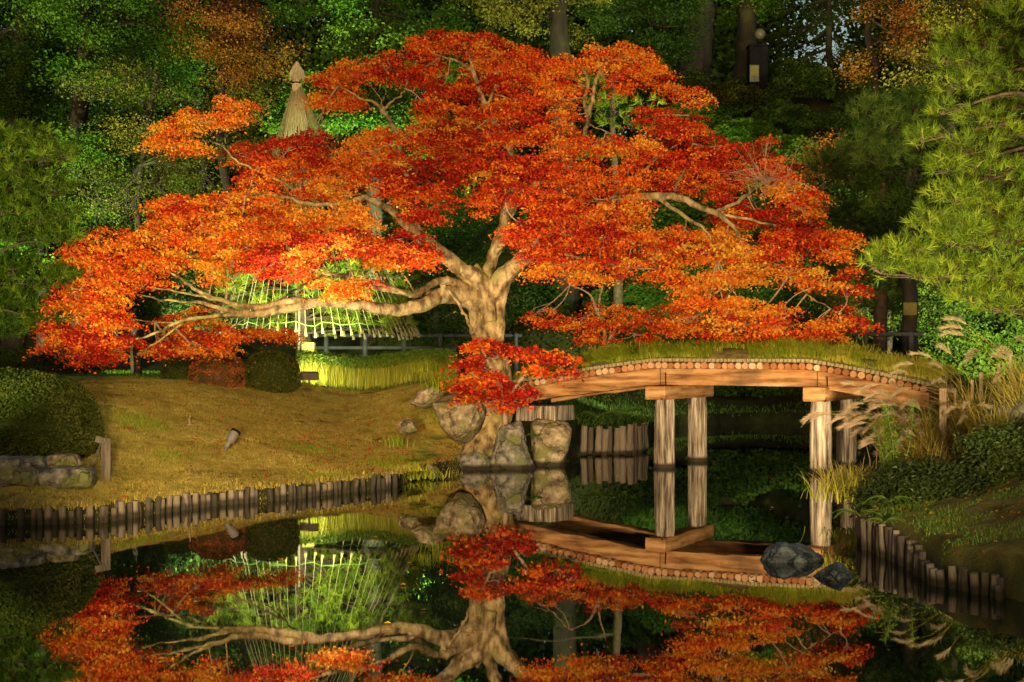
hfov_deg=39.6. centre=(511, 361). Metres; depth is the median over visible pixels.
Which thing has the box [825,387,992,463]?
pampas grass
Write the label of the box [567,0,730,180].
evergreen tree
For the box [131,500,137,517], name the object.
revetment post
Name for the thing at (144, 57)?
evergreen tree
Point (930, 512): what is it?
fallen leaves
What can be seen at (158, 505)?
revetment post
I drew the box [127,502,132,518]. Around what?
revetment post
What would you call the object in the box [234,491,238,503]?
revetment post
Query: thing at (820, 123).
azalea shrub
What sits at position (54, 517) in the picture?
revetment post
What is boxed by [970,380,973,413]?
wooden stake
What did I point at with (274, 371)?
clipped shrub
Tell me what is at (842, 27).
sky
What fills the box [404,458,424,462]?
fern
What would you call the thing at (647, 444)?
revetment post
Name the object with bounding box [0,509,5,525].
revetment post
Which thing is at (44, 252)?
evergreen tree
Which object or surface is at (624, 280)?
azalea shrub
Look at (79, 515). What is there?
revetment post
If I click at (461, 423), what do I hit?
rock
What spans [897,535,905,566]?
revetment post
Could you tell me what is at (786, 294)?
azalea shrub
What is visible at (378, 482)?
revetment post
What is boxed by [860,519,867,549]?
revetment post
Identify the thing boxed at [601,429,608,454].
revetment post
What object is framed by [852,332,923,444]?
timber fence
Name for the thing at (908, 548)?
revetment post
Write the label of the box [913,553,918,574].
revetment post
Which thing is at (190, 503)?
revetment post
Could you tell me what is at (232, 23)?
autumn tree
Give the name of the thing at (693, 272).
azalea shrub
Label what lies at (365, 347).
timber fence
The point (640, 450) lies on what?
revetment post
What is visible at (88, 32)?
cedar tree
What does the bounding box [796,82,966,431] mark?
pine tree
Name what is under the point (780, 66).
azalea shrub
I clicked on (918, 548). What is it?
revetment post
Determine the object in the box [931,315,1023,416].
pampas grass
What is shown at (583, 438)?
revetment post
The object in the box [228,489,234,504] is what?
revetment post
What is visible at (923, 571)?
revetment post
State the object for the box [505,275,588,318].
azalea shrub
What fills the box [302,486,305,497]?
revetment post
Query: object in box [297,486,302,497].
revetment post
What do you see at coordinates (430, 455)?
fern
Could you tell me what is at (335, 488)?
revetment post
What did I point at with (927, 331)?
azalea shrub
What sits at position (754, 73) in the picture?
notice board
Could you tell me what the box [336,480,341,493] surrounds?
revetment post
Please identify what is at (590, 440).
revetment post
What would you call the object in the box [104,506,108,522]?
revetment post
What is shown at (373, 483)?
revetment post
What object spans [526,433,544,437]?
fern
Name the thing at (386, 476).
revetment post
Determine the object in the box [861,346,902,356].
azalea shrub
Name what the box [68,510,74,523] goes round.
revetment post
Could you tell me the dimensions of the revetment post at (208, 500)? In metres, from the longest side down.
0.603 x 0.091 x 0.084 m
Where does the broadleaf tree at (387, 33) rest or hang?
on the ground at (1006, 561)
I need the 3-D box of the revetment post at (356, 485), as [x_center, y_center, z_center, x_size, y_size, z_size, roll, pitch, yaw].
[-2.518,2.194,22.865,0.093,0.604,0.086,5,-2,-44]
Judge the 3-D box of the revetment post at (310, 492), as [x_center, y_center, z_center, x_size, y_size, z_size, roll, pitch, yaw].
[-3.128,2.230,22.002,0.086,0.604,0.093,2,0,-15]
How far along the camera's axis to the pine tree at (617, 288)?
50.47 m
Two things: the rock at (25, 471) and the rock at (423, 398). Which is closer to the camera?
the rock at (25, 471)
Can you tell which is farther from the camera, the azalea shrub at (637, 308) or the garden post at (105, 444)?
the azalea shrub at (637, 308)
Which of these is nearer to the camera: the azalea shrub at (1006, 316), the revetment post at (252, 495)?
the revetment post at (252, 495)
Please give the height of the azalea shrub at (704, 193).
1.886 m
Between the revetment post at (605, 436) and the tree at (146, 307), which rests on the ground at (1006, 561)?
the tree at (146, 307)
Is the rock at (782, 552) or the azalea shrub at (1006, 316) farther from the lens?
the azalea shrub at (1006, 316)
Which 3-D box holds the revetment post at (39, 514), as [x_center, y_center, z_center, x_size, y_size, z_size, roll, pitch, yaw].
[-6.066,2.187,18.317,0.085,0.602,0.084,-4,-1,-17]
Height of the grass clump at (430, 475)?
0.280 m
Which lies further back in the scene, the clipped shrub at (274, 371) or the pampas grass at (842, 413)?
the clipped shrub at (274, 371)
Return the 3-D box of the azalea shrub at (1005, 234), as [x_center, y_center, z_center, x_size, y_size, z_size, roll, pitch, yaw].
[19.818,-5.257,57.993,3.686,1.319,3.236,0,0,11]
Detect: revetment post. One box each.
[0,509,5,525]
[17,508,24,525]
[30,508,36,524]
[36,508,43,524]
[44,507,51,524]
[52,511,57,524]
[58,506,65,523]
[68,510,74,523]
[76,507,82,523]
[86,506,93,522]
[98,506,104,522]
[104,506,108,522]
[111,507,116,520]
[114,502,119,519]
[118,501,125,519]
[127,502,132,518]
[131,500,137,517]
[139,503,142,515]
[145,497,150,515]
[155,496,161,513]
[161,498,164,512]
[166,495,172,512]
[173,495,179,510]
[181,496,185,509]
[182,492,188,509]
[189,493,192,508]
[192,492,198,508]
[200,494,205,507]
[206,495,210,506]
[212,493,217,505]
[219,492,226,504]
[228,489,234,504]
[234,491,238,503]
[239,491,244,503]
[244,487,249,502]
[249,487,254,502]
[255,489,258,501]
[267,489,273,500]
[275,488,279,500]
[280,484,285,499]
[288,485,292,499]
[291,483,296,498]
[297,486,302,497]
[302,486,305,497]
[307,486,312,496]
[310,485,315,496]
[315,481,319,495]
[322,483,326,495]
[326,481,331,494]
[333,482,338,493]
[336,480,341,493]
[343,481,347,492]
[347,481,349,492]
[353,479,358,491]
[361,478,365,490]
[370,475,376,490]
[376,474,380,488]
[381,478,385,488]
[384,474,388,488]
[392,474,397,487]
[580,426,587,452]
[587,427,593,453]
[595,426,602,452]
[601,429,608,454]
[607,426,612,452]
[613,428,619,454]
[619,426,625,452]
[626,424,632,450]
[632,423,638,449]
[632,425,633,450]
[632,428,637,453]
[637,427,642,452]
[638,425,644,451]
[641,422,648,448]
[643,424,647,450]
[855,515,860,544]
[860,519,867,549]
[867,515,873,550]
[873,521,880,553]
[875,526,879,555]
[878,524,885,557]
[884,526,892,558]
[888,530,892,560]
[891,530,899,561]
[896,536,897,563]
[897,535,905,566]
[905,540,912,568]
[906,545,914,570]
[909,549,913,571]
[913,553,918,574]
[914,544,923,553]
[915,555,918,575]
[918,551,925,577]
[921,560,929,580]
[926,563,934,583]
[929,568,937,585]
[935,569,945,586]
[948,566,956,588]
[958,567,967,589]
[960,569,968,591]
[970,572,979,593]
[980,572,989,594]
[990,574,999,596]
[994,584,1003,600]
[996,577,1004,597]
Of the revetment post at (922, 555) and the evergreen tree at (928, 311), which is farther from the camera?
the evergreen tree at (928, 311)
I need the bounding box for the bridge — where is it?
[511,334,988,473]
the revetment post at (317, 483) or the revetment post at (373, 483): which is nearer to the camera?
the revetment post at (317, 483)
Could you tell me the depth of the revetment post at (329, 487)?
22.32 m
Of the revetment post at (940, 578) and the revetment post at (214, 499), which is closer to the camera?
the revetment post at (940, 578)
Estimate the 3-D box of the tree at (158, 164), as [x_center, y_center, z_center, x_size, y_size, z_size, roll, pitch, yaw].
[-9.966,-2.973,39.968,6.366,7.219,4.619,0,0,0]
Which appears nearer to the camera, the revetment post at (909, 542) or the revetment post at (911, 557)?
the revetment post at (911, 557)
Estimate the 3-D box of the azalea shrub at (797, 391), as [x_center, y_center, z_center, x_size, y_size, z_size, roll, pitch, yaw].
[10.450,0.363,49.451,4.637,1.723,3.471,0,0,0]
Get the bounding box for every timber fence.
[312,333,521,374]
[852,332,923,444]
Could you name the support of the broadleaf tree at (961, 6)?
on the ground at (1006, 561)
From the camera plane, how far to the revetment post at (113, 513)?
18.70 m
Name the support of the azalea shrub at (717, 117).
on the ground at (1006, 561)
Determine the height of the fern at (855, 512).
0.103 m
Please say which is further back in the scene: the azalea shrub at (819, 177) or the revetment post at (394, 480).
the azalea shrub at (819, 177)
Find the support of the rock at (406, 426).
on the ground at (1006, 561)
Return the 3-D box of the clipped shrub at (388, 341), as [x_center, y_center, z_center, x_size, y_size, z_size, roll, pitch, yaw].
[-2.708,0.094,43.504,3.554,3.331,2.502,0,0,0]
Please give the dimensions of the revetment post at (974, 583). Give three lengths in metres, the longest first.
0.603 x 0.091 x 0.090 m
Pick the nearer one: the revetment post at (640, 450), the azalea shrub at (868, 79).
the revetment post at (640, 450)
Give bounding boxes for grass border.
[293,348,459,389]
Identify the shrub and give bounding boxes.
[0,346,105,375]
[0,366,103,458]
[160,354,195,380]
[188,352,247,387]
[192,344,267,374]
[243,349,299,393]
[361,205,559,346]
[368,311,472,372]
[468,313,621,403]
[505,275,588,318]
[505,309,583,326]
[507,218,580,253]
[510,212,542,227]
[510,253,602,289]
[511,206,536,222]
[544,304,580,318]
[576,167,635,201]
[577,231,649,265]
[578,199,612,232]
[580,304,652,332]
[581,277,692,318]
[584,269,664,304]
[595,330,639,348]
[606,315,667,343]
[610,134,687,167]
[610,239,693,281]
[623,190,741,232]
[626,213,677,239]
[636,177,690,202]
[645,102,731,134]
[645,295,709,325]
[654,330,709,344]
[659,256,777,300]
[681,137,741,158]
[685,192,807,234]
[692,80,773,114]
[692,185,759,220]
[698,298,768,331]
[704,117,782,146]
[706,233,761,265]
[714,386,800,397]
[715,74,746,109]
[716,336,755,388]
[719,88,794,116]
[730,127,782,156]
[731,260,827,302]
[734,163,801,190]
[745,168,831,201]
[745,386,802,395]
[746,134,821,164]
[751,98,817,130]
[758,285,837,317]
[763,60,846,101]
[768,54,838,90]
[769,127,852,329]
[773,177,868,223]
[790,110,865,139]
[790,133,856,145]
[808,77,871,101]
[817,216,872,249]
[827,88,870,112]
[829,329,901,347]
[833,69,891,98]
[840,448,994,517]
[843,109,894,130]
[853,294,943,326]
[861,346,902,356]
[895,319,977,345]
[919,334,1014,379]
[925,129,946,149]
[926,137,974,153]
[929,420,1023,501]
[937,300,1021,336]
[942,175,997,218]
[950,407,1023,468]
[955,319,1023,370]
[963,143,1011,185]
[970,298,1023,333]
[975,169,1003,201]
[986,217,1023,242]
[1001,246,1023,266]
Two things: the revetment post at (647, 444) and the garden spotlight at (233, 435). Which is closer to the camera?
the garden spotlight at (233, 435)
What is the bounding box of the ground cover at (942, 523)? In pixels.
[860,448,1023,563]
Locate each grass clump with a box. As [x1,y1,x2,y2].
[371,433,418,447]
[394,463,427,471]
[403,354,457,371]
[403,464,453,480]
[417,369,469,392]
[796,463,883,488]
[796,468,880,503]
[801,453,902,492]
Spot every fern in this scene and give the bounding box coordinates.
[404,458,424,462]
[408,450,434,453]
[420,453,440,456]
[426,436,448,439]
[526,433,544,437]
[574,411,629,419]
[830,508,884,519]
[863,495,918,506]
[863,516,908,525]
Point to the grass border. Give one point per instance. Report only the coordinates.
(367, 372)
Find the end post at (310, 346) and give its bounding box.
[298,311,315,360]
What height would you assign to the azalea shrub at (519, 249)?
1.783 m
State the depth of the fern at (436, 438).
26.76 m
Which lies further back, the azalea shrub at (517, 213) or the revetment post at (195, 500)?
the azalea shrub at (517, 213)
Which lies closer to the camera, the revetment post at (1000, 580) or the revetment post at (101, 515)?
the revetment post at (1000, 580)
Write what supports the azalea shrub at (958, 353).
on the ground at (1006, 561)
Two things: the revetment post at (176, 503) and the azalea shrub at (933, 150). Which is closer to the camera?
the revetment post at (176, 503)
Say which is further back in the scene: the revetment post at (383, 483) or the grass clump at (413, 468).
the grass clump at (413, 468)
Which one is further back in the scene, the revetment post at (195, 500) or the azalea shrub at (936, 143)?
the azalea shrub at (936, 143)
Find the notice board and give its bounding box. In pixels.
[750,65,758,111]
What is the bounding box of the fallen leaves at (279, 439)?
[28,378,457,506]
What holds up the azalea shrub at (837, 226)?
on the ground at (1006, 561)
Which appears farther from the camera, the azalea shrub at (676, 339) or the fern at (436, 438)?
the azalea shrub at (676, 339)
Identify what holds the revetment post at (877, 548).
on the ground at (1006, 561)
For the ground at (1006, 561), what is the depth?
26.61 m
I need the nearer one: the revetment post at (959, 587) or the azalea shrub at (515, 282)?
the revetment post at (959, 587)
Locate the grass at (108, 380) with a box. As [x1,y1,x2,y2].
[0,376,466,524]
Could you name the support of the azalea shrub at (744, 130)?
on the ground at (1006, 561)
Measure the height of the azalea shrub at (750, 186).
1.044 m
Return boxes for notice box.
[903,302,916,314]
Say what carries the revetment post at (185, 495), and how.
on the ground at (1006, 561)
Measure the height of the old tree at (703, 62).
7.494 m
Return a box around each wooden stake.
[939,388,946,455]
[953,389,956,461]
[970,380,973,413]
[979,372,982,400]
[997,364,1000,398]
[1008,355,1012,388]
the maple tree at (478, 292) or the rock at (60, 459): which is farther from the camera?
the maple tree at (478, 292)
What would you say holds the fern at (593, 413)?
on the ground at (1006, 561)
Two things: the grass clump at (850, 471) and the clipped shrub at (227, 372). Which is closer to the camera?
the grass clump at (850, 471)
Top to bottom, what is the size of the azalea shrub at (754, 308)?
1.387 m
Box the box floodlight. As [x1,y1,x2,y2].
[300,371,318,385]
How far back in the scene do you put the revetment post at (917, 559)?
13.91 m
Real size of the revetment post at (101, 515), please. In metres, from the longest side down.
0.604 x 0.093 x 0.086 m
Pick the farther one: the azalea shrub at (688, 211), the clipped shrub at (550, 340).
the azalea shrub at (688, 211)
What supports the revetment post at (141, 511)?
on the ground at (1006, 561)
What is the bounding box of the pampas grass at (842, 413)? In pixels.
[799,379,954,467]
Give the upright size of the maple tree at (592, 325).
2.268 m
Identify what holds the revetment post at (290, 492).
on the ground at (1006, 561)
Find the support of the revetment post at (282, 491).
on the ground at (1006, 561)
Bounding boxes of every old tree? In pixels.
[663,0,746,103]
[714,0,802,78]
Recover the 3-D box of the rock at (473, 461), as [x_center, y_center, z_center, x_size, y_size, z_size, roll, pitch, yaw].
[-0.849,2.256,27.807,1.001,0.996,0.647,0,0,0]
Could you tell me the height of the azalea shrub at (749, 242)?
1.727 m
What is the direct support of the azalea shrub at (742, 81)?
on the ground at (1006, 561)
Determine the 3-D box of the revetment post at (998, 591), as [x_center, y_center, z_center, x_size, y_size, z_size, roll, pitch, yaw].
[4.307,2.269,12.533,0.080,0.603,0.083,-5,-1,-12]
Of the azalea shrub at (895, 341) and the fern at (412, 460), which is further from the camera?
the azalea shrub at (895, 341)
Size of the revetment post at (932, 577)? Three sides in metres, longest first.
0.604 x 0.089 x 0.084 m
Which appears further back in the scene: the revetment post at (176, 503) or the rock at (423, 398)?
the rock at (423, 398)
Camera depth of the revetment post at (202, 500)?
20.42 m
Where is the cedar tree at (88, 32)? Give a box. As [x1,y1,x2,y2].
[0,0,261,369]
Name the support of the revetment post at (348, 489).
on the ground at (1006, 561)
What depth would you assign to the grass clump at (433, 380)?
28.49 m
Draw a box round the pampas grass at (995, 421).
[944,397,1022,453]
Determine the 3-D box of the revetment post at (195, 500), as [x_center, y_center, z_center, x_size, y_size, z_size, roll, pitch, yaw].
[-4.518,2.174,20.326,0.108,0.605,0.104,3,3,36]
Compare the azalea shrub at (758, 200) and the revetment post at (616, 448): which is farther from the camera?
the azalea shrub at (758, 200)
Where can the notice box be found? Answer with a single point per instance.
(909, 308)
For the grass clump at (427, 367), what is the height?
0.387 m
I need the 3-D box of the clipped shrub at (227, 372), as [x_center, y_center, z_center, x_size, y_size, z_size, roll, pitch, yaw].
[-6.537,0.296,31.596,1.294,1.076,1.270,0,0,0]
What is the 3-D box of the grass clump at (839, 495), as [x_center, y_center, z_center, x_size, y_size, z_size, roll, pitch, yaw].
[4.261,1.524,17.912,1.430,0.452,1.593,0,0,0]
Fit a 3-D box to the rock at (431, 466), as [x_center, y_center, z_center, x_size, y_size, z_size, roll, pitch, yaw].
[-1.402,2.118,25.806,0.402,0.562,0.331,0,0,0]
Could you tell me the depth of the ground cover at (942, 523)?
14.96 m
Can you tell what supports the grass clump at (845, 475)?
on the ground at (1006, 561)
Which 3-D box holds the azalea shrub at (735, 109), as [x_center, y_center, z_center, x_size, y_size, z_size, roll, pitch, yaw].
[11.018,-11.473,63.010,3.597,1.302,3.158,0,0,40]
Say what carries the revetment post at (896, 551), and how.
on the ground at (1006, 561)
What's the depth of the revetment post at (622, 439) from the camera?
32.08 m
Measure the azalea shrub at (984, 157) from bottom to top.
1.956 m
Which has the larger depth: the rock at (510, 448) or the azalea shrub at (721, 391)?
the azalea shrub at (721, 391)
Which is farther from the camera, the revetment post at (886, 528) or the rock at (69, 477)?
the rock at (69, 477)
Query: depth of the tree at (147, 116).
43.85 m
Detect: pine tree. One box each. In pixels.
[0,117,90,341]
[202,178,435,359]
[461,69,667,306]
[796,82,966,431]
[855,0,1023,320]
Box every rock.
[0,455,49,486]
[37,465,96,489]
[45,453,82,468]
[398,418,417,434]
[410,386,444,408]
[426,463,443,477]
[432,394,484,442]
[458,452,491,469]
[489,421,535,469]
[530,418,571,465]
[760,542,823,562]
[813,562,854,577]
[980,388,1023,427]
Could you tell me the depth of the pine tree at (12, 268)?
26.63 m
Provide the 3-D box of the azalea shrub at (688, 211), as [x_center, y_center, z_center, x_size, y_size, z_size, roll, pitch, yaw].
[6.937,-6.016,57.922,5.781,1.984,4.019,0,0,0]
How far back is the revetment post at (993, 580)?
12.66 m
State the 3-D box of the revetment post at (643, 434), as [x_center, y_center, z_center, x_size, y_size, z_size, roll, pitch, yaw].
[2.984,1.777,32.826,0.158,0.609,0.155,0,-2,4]
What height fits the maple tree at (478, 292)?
9.299 m
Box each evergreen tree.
[0,0,125,351]
[0,19,220,339]
[0,117,150,354]
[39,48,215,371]
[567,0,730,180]
[761,179,1023,402]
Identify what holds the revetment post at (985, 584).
on the ground at (1006, 561)
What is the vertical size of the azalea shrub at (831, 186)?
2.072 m
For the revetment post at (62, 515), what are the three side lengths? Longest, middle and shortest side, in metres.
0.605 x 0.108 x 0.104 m
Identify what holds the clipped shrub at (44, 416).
on the ground at (1006, 561)
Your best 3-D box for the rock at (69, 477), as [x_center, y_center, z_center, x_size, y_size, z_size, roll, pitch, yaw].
[-6.300,1.653,20.084,0.832,0.355,0.690,0,0,0]
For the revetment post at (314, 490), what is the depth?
22.07 m
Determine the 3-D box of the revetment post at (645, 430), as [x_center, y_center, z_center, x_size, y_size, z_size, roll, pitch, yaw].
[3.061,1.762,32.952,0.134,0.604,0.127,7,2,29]
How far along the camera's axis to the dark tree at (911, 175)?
36.86 m
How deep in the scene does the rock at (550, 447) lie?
28.60 m
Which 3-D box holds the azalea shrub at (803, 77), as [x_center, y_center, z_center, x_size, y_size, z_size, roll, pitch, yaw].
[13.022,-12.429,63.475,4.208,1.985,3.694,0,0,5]
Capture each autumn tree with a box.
[153,0,319,344]
[823,0,944,182]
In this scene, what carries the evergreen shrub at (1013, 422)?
on the ground at (1006, 561)
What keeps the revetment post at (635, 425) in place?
on the ground at (1006, 561)
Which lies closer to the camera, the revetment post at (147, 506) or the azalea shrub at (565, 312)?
the revetment post at (147, 506)
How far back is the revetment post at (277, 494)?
21.46 m
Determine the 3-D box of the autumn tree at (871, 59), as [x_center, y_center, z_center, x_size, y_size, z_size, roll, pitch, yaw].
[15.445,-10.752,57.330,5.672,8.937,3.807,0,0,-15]
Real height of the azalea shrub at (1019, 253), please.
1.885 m
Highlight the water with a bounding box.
[0,424,1023,681]
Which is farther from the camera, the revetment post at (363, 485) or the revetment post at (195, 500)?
the revetment post at (363, 485)
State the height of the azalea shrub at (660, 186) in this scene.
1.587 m
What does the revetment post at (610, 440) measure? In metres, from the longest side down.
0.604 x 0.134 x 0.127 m
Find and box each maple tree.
[22,28,884,456]
[436,337,589,424]
[514,272,753,348]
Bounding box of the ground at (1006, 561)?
[0,91,1023,601]
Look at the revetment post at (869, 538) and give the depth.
15.72 m
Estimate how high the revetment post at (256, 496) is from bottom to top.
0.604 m
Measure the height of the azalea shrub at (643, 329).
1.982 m
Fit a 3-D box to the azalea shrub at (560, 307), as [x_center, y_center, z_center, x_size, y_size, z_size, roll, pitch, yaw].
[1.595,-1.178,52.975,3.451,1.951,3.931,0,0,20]
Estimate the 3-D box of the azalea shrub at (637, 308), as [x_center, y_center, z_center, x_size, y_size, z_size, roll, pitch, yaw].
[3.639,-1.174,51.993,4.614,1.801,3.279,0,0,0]
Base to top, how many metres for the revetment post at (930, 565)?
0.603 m
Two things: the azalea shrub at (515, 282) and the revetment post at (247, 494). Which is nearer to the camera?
the revetment post at (247, 494)
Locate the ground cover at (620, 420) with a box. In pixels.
[56,369,1023,434]
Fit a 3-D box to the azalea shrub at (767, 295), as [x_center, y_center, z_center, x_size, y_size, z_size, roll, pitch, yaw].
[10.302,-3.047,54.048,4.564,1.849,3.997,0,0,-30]
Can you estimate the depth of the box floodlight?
33.14 m
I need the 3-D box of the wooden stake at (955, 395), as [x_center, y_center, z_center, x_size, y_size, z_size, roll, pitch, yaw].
[6.824,1.115,21.900,0.051,1.390,0.047,0,0,0]
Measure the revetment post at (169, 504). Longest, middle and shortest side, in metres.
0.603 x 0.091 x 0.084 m
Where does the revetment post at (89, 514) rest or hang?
on the ground at (1006, 561)
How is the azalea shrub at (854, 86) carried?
on the ground at (1006, 561)
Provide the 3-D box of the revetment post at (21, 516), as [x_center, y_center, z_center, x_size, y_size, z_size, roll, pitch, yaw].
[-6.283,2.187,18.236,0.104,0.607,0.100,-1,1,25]
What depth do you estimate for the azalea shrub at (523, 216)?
62.71 m
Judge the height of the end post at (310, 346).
2.189 m
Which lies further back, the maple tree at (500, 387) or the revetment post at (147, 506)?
the maple tree at (500, 387)
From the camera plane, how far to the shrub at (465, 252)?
41.56 m
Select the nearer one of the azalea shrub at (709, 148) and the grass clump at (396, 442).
the grass clump at (396, 442)
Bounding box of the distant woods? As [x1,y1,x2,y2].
[0,0,1023,270]
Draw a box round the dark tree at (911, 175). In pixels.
[836,145,982,423]
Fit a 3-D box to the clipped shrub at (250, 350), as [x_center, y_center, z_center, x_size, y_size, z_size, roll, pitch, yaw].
[-7.061,0.211,35.196,2.908,1.340,1.503,0,0,0]
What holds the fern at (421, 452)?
on the ground at (1006, 561)
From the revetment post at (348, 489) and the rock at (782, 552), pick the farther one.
the revetment post at (348, 489)
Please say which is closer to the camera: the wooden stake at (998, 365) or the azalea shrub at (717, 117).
the wooden stake at (998, 365)
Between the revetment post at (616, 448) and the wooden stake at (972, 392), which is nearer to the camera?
the wooden stake at (972, 392)
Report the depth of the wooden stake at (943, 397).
21.45 m
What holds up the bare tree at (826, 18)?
on the ground at (1006, 561)
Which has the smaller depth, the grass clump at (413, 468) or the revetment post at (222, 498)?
the revetment post at (222, 498)
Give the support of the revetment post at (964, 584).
on the ground at (1006, 561)
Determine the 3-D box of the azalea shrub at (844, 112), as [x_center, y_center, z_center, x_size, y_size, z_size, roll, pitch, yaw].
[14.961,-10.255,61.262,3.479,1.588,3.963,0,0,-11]
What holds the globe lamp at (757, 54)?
on the ground at (1006, 561)
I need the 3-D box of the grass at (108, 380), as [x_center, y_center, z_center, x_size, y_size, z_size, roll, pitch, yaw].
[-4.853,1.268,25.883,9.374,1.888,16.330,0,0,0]
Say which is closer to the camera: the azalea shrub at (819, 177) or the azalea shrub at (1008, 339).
the azalea shrub at (1008, 339)
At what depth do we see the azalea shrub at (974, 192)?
57.63 m
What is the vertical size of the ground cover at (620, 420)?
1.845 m
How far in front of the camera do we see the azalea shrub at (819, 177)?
57.04 m
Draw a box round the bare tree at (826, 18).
[759,0,895,75]
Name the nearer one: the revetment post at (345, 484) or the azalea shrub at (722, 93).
the revetment post at (345, 484)
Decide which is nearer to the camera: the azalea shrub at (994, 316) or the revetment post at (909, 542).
the revetment post at (909, 542)
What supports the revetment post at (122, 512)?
on the ground at (1006, 561)
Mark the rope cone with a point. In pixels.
(295, 117)
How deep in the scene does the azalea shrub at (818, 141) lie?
58.85 m
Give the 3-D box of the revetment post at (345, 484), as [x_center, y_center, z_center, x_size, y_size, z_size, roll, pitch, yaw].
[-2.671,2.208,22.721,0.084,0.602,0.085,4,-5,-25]
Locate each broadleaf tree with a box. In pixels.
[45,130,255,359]
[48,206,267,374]
[109,73,322,344]
[247,0,492,356]
[371,185,508,327]
[442,0,612,313]
[871,0,1022,330]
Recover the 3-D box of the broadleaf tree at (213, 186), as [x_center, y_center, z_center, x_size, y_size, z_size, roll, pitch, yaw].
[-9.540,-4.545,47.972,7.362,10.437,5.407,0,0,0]
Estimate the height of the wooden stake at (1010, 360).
1.747 m
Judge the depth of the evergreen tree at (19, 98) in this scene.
49.71 m
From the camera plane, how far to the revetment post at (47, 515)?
18.34 m
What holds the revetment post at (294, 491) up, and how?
on the ground at (1006, 561)
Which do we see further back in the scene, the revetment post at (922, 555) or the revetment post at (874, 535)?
the revetment post at (874, 535)
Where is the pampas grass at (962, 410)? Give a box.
[852,342,1008,457]
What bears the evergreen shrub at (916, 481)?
on the ground at (1006, 561)
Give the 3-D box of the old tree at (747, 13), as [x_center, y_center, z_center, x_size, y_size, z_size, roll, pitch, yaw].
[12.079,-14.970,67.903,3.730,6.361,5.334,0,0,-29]
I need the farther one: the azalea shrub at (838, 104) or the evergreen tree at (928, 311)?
the azalea shrub at (838, 104)
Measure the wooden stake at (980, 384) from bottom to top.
1.558 m
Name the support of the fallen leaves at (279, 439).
on the ground at (1006, 561)
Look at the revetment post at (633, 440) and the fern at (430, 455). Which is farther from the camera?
the revetment post at (633, 440)
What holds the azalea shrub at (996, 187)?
on the ground at (1006, 561)
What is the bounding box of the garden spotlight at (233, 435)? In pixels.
[224,428,240,450]
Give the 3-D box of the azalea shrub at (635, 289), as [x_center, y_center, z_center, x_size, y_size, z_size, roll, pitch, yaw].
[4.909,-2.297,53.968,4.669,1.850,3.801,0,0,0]
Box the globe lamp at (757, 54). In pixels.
[746,28,769,104]
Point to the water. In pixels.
(610, 568)
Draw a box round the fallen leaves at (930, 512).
[873,457,1023,562]
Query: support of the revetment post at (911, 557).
on the ground at (1006, 561)
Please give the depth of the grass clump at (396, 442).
27.56 m
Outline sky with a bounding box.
[3,0,1023,235]
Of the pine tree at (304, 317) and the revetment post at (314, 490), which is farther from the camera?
the pine tree at (304, 317)
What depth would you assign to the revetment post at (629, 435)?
32.12 m
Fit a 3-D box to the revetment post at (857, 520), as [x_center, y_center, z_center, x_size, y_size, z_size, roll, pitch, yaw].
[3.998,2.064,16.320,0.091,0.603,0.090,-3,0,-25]
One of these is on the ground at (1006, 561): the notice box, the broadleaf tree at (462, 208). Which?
the broadleaf tree at (462, 208)
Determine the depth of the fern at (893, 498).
16.14 m
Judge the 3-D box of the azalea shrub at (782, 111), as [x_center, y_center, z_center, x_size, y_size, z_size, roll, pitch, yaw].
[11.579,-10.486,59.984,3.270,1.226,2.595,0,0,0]
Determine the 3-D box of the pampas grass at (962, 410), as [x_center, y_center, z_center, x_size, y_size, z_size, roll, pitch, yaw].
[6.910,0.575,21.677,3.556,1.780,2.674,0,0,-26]
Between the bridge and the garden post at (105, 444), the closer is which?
the garden post at (105, 444)
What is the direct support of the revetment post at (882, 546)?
on the ground at (1006, 561)
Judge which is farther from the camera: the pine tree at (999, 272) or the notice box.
the notice box
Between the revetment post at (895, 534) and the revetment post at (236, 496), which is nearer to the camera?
the revetment post at (895, 534)
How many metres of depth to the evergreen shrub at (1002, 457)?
16.49 m
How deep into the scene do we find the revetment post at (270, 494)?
21.41 m
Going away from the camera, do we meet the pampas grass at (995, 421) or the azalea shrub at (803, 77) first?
the pampas grass at (995, 421)
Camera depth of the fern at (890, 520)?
15.27 m
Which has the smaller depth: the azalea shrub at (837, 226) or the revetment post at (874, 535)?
the revetment post at (874, 535)
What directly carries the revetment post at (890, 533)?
on the ground at (1006, 561)
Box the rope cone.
[216,61,420,341]
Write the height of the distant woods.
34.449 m

